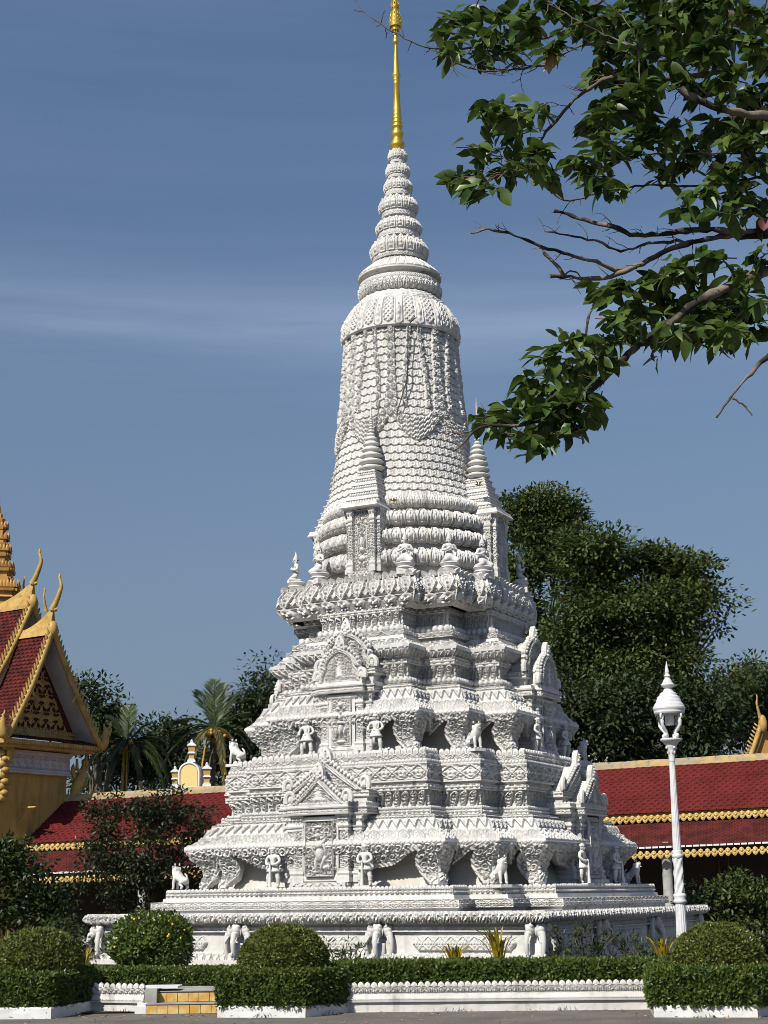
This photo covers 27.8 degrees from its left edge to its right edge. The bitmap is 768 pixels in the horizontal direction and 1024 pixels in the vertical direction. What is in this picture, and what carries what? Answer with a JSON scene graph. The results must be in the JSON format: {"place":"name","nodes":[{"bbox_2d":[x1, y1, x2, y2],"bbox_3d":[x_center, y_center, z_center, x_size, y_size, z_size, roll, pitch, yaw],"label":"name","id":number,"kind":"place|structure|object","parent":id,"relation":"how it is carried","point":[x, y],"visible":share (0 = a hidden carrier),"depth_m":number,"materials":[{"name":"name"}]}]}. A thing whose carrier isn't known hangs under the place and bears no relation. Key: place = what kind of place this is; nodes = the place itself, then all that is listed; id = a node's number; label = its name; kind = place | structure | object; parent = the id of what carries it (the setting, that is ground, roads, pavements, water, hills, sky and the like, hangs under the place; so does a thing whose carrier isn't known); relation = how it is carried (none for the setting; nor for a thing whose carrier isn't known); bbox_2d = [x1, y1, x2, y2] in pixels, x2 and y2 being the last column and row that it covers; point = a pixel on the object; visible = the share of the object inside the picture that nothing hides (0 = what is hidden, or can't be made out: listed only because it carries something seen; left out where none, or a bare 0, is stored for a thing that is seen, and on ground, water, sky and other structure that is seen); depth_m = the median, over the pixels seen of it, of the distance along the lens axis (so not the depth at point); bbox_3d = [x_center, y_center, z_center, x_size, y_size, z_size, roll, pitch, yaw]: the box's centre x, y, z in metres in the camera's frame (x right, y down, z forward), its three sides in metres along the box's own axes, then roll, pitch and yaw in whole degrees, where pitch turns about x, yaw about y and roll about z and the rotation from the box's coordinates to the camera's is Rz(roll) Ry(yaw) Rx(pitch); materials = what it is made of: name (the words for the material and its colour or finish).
{"place":"outdoors","nodes":[
{"label":"outdoors","id":0,"kind":"place"},
{"bbox_2d":[0,947,767,1023],"bbox_3d":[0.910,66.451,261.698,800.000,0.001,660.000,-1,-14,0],"label":"ground","id":1,"kind":"structure","parent":0,"point":[554,1017],"depth_m":20.84,"materials":[{"name":"grey concrete"}]},
{"bbox_2d":[0,1001,91,1018],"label":"planter","id":2,"kind":"object","parent":1,"relation":"on","point":[35,1012],"visible":0.6,"depth_m":21.67,"materials":[{"name":"concrete"}]},
{"bbox_2d":[0,962,102,1009],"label":"box hedge","id":3,"kind":"object","parent":2,"relation":"on","point":[37,988],"visible":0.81,"depth_m":21.83,"materials":[{"name":"green plant"}]},
{"bbox_2d":[0,926,85,977],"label":"dome topiary","id":4,"kind":"object","parent":3,"relation":"on","point":[43,948],"visible":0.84,"depth_m":22.44,"materials":[{"name":"green plant"}]},
{"bbox_2d":[0,506,111,938],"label":"temple pavilion","id":5,"kind":"structure","parent":1,"relation":"on","point":[40,696],"depth_m":60.46,"materials":[{"name":"yellow tile"}]},
{"bbox_2d":[49,667,149,792],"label":"thin tree","id":6,"kind":"object","parent":1,"relation":"on","point":[100,710],"visible":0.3,"depth_m":79.40,"materials":[{"name":"green plant"}]},
{"bbox_2d":[88,704,172,792],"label":"coconut palm","id":7,"kind":"object","parent":1,"relation":"on","point":[124,747],"visible":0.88,"depth_m":71.01,"materials":[{"name":"green plant"}]},
{"bbox_2d":[66,708,209,793],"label":"background tree","id":8,"kind":"object","parent":1,"relation":"on","point":[166,734],"visible":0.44,"depth_m":82.54,"materials":[{"name":"green plant"}]},
{"bbox_2d":[135,984,181,1013],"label":"wall end block","id":9,"kind":"structure","parent":1,"relation":"on","point":[151,993],"depth_m":22.44,"materials":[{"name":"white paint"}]},
{"bbox_2d":[160,678,255,785],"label":"coconut palm","id":10,"kind":"object","parent":1,"relation":"on","point":[219,697],"visible":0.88,"depth_m":69.83,"materials":[{"name":"green plant"}]},
{"bbox_2d":[184,646,292,785],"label":"background tree","id":11,"kind":"object","parent":1,"relation":"on","point":[254,702],"visible":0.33,"depth_m":78.96,"materials":[{"name":"green plant"}]},
{"bbox_2d":[217,1003,348,1017],"bbox_3d":[-1.403,7.067,22.121,1.802,0.162,1.873,-1,-14,0],"label":"planter","id":12,"kind":"object","parent":1,"relation":"on","point":[246,1012],"visible":0.53,"depth_m":21.36,"materials":[{"name":"concrete"}]},
{"bbox_2d":[213,960,352,1011],"bbox_3d":[-1.419,6.771,22.198,1.954,0.635,2.041,-1,-14,0],"label":"box hedge","id":13,"kind":"object","parent":12,"relation":"on","point":[239,986],"visible":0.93,"depth_m":21.44,"materials":[{"name":"green plant"}]},
{"bbox_2d":[236,922,330,973],"bbox_3d":[-1.451,6.319,22.327,1.376,0.814,1.372,-1,-14,0],"label":"dome topiary","id":14,"kind":"object","parent":13,"relation":"on","point":[278,945],"visible":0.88,"depth_m":21.92,"materials":[{"name":"green plant"}]},
{"bbox_2d":[10,1008,760,1023],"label":"leaf litter","id":15,"kind":"object","parent":1,"relation":"on","point":[373,1012],"visible":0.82,"depth_m":21.54,"materials":[{"name":"brown plant"}]},
{"bbox_2d":[82,0,709,966],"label":"stupa","id":16,"kind":"object","parent":1,"relation":"on","point":[428,660],"visible":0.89,"depth_m":30.49,"materials":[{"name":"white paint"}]},
{"bbox_2d":[168,863,188,892],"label":"lion statue","id":17,"kind":"object","parent":16,"relation":"on","point":[179,878],"visible":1,"depth_m":30.70,"materials":[{"name":"white stone"}]},
{"bbox_2d":[226,739,245,766],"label":"lion statue","id":18,"kind":"object","parent":16,"relation":"on","point":[237,753],"visible":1,"depth_m":31.61,"materials":[{"name":"white stone"}]},
{"bbox_2d":[261,847,284,890],"bbox_3d":[-2.084,6.678,29.046,0.347,0.800,0.286,-8,-16,26],"label":"guardian statue","id":19,"kind":"object","parent":16,"relation":"on","point":[273,857],"visible":1,"depth_m":28.97,"materials":[{"name":"white stone"}]},
{"bbox_2d":[286,553,305,588],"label":"kneeling statue","id":20,"kind":"object","parent":16,"relation":"on","point":[293,581],"visible":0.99,"depth_m":32.98,"materials":[{"name":"white stone"}]},
{"bbox_2d":[295,719,314,757],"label":"guardian statue","id":21,"kind":"object","parent":16,"relation":"on","point":[306,736],"visible":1,"depth_m":30.29,"materials":[{"name":"white stone"}]},
{"bbox_2d":[308,543,328,583],"bbox_3d":[-1.346,1.064,32.216,0.416,0.932,0.412,10,-17,-37],"label":"kneeling statue","id":22,"kind":"object","parent":16,"relation":"on","point":[317,573],"visible":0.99,"depth_m":32.06,"materials":[{"name":"white stone"}]},
{"bbox_2d":[352,844,376,888],"bbox_3d":[-0.355,6.439,28.177,0.347,0.800,0.286,-8,-16,26],"label":"guardian statue","id":23,"kind":"object","parent":16,"relation":"on","point":[364,863],"visible":1,"depth_m":28.11,"materials":[{"name":"white stone"}]},
{"bbox_2d":[364,714,383,753],"bbox_3d":[-0.167,4.239,29.650,0.363,0.768,0.274,-8,-16,26],"label":"guardian statue","id":24,"kind":"object","parent":16,"relation":"on","point":[375,731],"visible":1,"depth_m":29.61,"materials":[{"name":"white stone"}]},
{"bbox_2d":[395,531,414,573],"bbox_3d":[0.428,0.819,31.325,0.412,0.932,0.416,-1,-14,3],"label":"kneeling statue","id":25,"kind":"object","parent":16,"relation":"on","point":[404,560],"visible":1,"depth_m":31.17,"materials":[{"name":"white stone"}]},
{"bbox_2d":[440,531,460,569],"bbox_3d":[1.323,0.815,31.356,0.412,0.932,0.416,4,-15,-18],"label":"kneeling statue","id":26,"kind":"object","parent":16,"relation":"on","point":[451,559],"visible":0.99,"depth_m":31.22,"materials":[{"name":"white stone"}]},
{"bbox_2d":[465,721,485,751],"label":"lion statue","id":27,"kind":"object","parent":16,"relation":"on","point":[474,735],"visible":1,"depth_m":29.20,"materials":[{"name":"white stone"}]},
{"bbox_2d":[473,536,494,578],"bbox_3d":[2.019,0.919,31.816,0.412,0.932,0.416,10,-17,-37],"label":"kneeling statue","id":28,"kind":"object","parent":16,"relation":"on","point":[484,565],"visible":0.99,"depth_m":31.69,"materials":[{"name":"white stone"}]},
{"bbox_2d":[489,855,511,887],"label":"lion statue","id":29,"kind":"object","parent":16,"relation":"on","point":[499,870],"visible":1,"depth_m":27.44,"materials":[{"name":"white stone"}]},
{"bbox_2d":[511,552,528,593],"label":"kneeling statue","id":30,"kind":"object","parent":16,"relation":"on","point":[521,581],"visible":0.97,"depth_m":33.29,"materials":[{"name":"white stone"}]},
{"bbox_2d":[532,717,548,756],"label":"guardian statue","id":31,"kind":"object","parent":16,"relation":"on","point":[537,738],"visible":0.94,"depth_m":30.59,"materials":[{"name":"white stone"}]},
{"bbox_2d":[560,724,571,760],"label":"guardian statue","id":32,"kind":"object","parent":16,"relation":"on","point":[566,745],"visible":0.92,"depth_m":31.92,"materials":[{"name":"white stone"}]},
{"bbox_2d":[570,738,588,760],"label":"lion statue","id":33,"kind":"object","parent":16,"relation":"on","point":[582,748],"visible":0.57,"depth_m":32.96,"materials":[{"name":"white stone"}]},
{"bbox_2d":[574,843,593,885],"bbox_3d":[3.787,6.699,29.457,0.286,0.800,0.347,-8,-16,26],"label":"guardian statue","id":34,"kind":"object","parent":16,"relation":"on","point":[583,866],"visible":1,"depth_m":29.38,"materials":[{"name":"white stone"}]},
{"bbox_2d":[611,845,627,885],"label":"guardian statue","id":35,"kind":"object","parent":16,"relation":"on","point":[617,867],"visible":1,"depth_m":31.06,"materials":[{"name":"white stone"}]},
{"bbox_2d":[624,860,641,883],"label":"lion statue","id":36,"kind":"object","parent":16,"relation":"on","point":[633,871],"visible":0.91,"depth_m":33.20,"materials":[{"name":"white stone"}]},
{"bbox_2d":[24,753,767,945],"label":"gallery","id":37,"kind":"object","parent":1,"relation":"on","point":[723,809],"visible":0.23,"depth_m":54.34,"materials":[{"name":"red ceramic"}]},
{"bbox_2d":[171,739,211,787],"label":"roof ornament","id":38,"kind":"object","parent":37,"relation":"on","point":[190,772],"visible":0.97,"depth_m":60.33,"materials":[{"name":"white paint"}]},
{"bbox_2d":[744,694,767,753],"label":"gable horn","id":39,"kind":"object","parent":37,"relation":"on","point":[759,744],"visible":0.89,"depth_m":65.60,"materials":[{"name":"gold metal"}]},
{"bbox_2d":[73,1006,728,1017],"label":"weeds","id":40,"kind":"object","parent":1,"relation":"on","point":[445,1010],"visible":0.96,"depth_m":21.56,"materials":[{"name":"green plant"}]},
{"bbox_2d":[81,957,767,1012],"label":"garden bed","id":41,"kind":"object","parent":1,"relation":"on","point":[134,1011],"depth_m":22.61,"materials":[{"name":"soil"}]},
{"bbox_2d":[0,829,84,935],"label":"edge tree","id":42,"kind":"object","parent":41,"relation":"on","point":[39,904],"visible":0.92,"depth_m":40.58,"materials":[{"name":"green plant"}]},
{"bbox_2d":[38,913,105,965],"bbox_3d":[-6.185,8.416,29.854,1.805,1.400,1.603,-1,-14,0],"label":"bush","id":43,"kind":"object","parent":41,"relation":"on","point":[81,931],"visible":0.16,"depth_m":29.91,"materials":[{"name":"green plant"}]},
{"bbox_2d":[81,946,95,964],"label":"blade plant","id":44,"kind":"object","parent":41,"relation":"on","point":[87,955],"visible":0.2,"depth_m":27.43,"materials":[{"name":"yellow plant"}]},
{"bbox_2d":[87,982,145,1012],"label":"garden wall","id":45,"kind":"structure","parent":41,"relation":"on","point":[107,996],"depth_m":22.70,"materials":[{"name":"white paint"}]},
{"bbox_2d":[62,776,221,913],"bbox_3d":[-6.150,9.012,39.023,3.723,4.647,3.370,11,-18,-39],"label":"garden tree","id":46,"kind":"object","parent":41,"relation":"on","point":[149,872],"visible":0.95,"depth_m":38.88,"materials":[{"name":"green plant"}]},
{"bbox_2d":[102,908,196,966],"bbox_3d":[-3.974,7.462,26.280,1.598,1.474,1.762,-1,-14,0],"label":"round bush","id":47,"kind":"object","parent":41,"relation":"on","point":[173,934],"visible":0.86,"depth_m":25.88,"materials":[{"name":"green plant"}]},
{"bbox_2d":[99,963,228,985],"bbox_3d":[-3.684,7.453,24.448,2.578,0.654,1.137,-3,-14,8],"label":"box hedge","id":48,"kind":"object","parent":41,"relation":"on","point":[196,975],"visible":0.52,"depth_m":24.01,"materials":[{"name":"green plant"}]},
{"bbox_2d":[145,986,216,1014],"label":"garden steps","id":49,"kind":"structure","parent":41,"relation":"on","point":[190,1000],"depth_m":22.54,"materials":[{"name":"tile"}]},
{"bbox_2d":[322,935,368,959],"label":"flowering shrub","id":50,"kind":"object","parent":41,"relation":"on","point":[343,953],"visible":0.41,"depth_m":25.59,"materials":[{"name":"green plant"}]},
{"bbox_2d":[435,943,469,957],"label":"blade plant","id":51,"kind":"object","parent":41,"relation":"on","point":[457,951],"visible":0.41,"depth_m":24.74,"materials":[{"name":"yellow plant"}]},
{"bbox_2d":[472,926,516,957],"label":"blade plant","id":52,"kind":"object","parent":41,"relation":"on","point":[497,944],"visible":0.56,"depth_m":24.75,"materials":[{"name":"yellow plant"}]},
{"bbox_2d":[329,953,671,985],"bbox_3d":[1.873,7.132,23.626,5.648,0.745,1.345,-2,-14,4],"label":"box hedge","id":53,"kind":"object","parent":41,"relation":"on","point":[477,969],"visible":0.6,"depth_m":23.16,"materials":[{"name":"green plant"}]},
{"bbox_2d":[545,921,622,956],"bbox_3d":[3.309,7.280,25.476,1.361,1.204,0.956,-1,-14,0],"label":"flowering shrub","id":54,"kind":"object","parent":41,"relation":"on","point":[599,948],"visible":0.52,"depth_m":25.41,"materials":[{"name":"green plant"}]},
{"bbox_2d":[604,922,661,956],"bbox_3d":[4.162,7.406,25.867,1.027,1.124,0.870,-3,-14,7],"label":"flowering shrub","id":55,"kind":"object","parent":41,"relation":"on","point":[644,952],"visible":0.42,"depth_m":25.77,"materials":[{"name":"green plant"}]},
{"bbox_2d":[644,936,673,956],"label":"blade plant","id":56,"kind":"object","parent":41,"relation":"on","point":[662,948],"visible":0.52,"depth_m":24.78,"materials":[{"name":"yellow plant"}]},
{"bbox_2d":[653,661,686,937],"bbox_3d":[4.612,4.957,24.512,0.516,5.240,0.516,-1,-14,0],"label":"street lamp","id":57,"kind":"object","parent":41,"relation":"on","point":[668,704],"visible":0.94,"depth_m":24.68,"materials":[{"name":"metal"}]},
{"bbox_2d":[346,979,649,1011],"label":"garden wall","id":58,"kind":"structure","parent":1,"relation":"on","point":[521,995],"depth_m":21.98,"materials":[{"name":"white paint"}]},
{"bbox_2d":[498,480,595,649],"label":"broadleaf tree","id":59,"kind":"object","parent":1,"relation":"on","point":[542,515],"visible":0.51,"depth_m":79.05,"materials":[{"name":"green plant"}]},
{"bbox_2d":[354,0,767,463],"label":"overhanging tree","id":60,"kind":"object","parent":1,"relation":"on","point":[703,38],"visible":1,"depth_m":8.57,"materials":[{"name":"green plant"}]},
{"bbox_2d":[533,518,767,758],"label":"broadleaf tree","id":61,"kind":"object","parent":1,"relation":"on","point":[606,625],"visible":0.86,"depth_m":73.75,"materials":[{"name":"green plant"}]},
{"bbox_2d":[557,663,763,762],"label":"tree","id":62,"kind":"object","parent":1,"relation":"on","point":[614,718],"visible":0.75,"depth_m":68.53,"materials":[{"name":"green plant"}]},
{"bbox_2d":[650,1005,767,1017],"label":"planter","id":63,"kind":"object","parent":1,"relation":"on","point":[688,1011],"visible":0.5,"depth_m":20.34,"materials":[{"name":"concrete"}]},
{"bbox_2d":[641,959,767,1010],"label":"box hedge","id":64,"kind":"object","parent":63,"relation":"on","point":[666,982],"visible":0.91,"depth_m":20.41,"materials":[{"name":"green plant"}]},
{"bbox_2d":[669,920,767,965],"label":"dome topiary","id":65,"kind":"object","parent":64,"relation":"on","point":[717,942],"visible":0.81,"depth_m":21.02,"materials":[{"name":"green plant"}]},
{"bbox_2d":[656,657,767,754],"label":"tree","id":66,"kind":"object","parent":1,"relation":"on","point":[762,694],"visible":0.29,"depth_m":80.80,"materials":[{"name":"green plant"}]},
{"bbox_2d":[670,865,767,956],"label":"edge tree","id":67,"kind":"object","parent":1,"relation":"on","point":[727,893],"visible":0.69,"depth_m":38.46,"materials":[{"name":"green plant"}]},
{"bbox_2d":[0,0,767,794],"label":"sky","id":68,"kind":"structure","parent":0,"point":[191,191],"materials":[{"name":"blue"}]}
]}

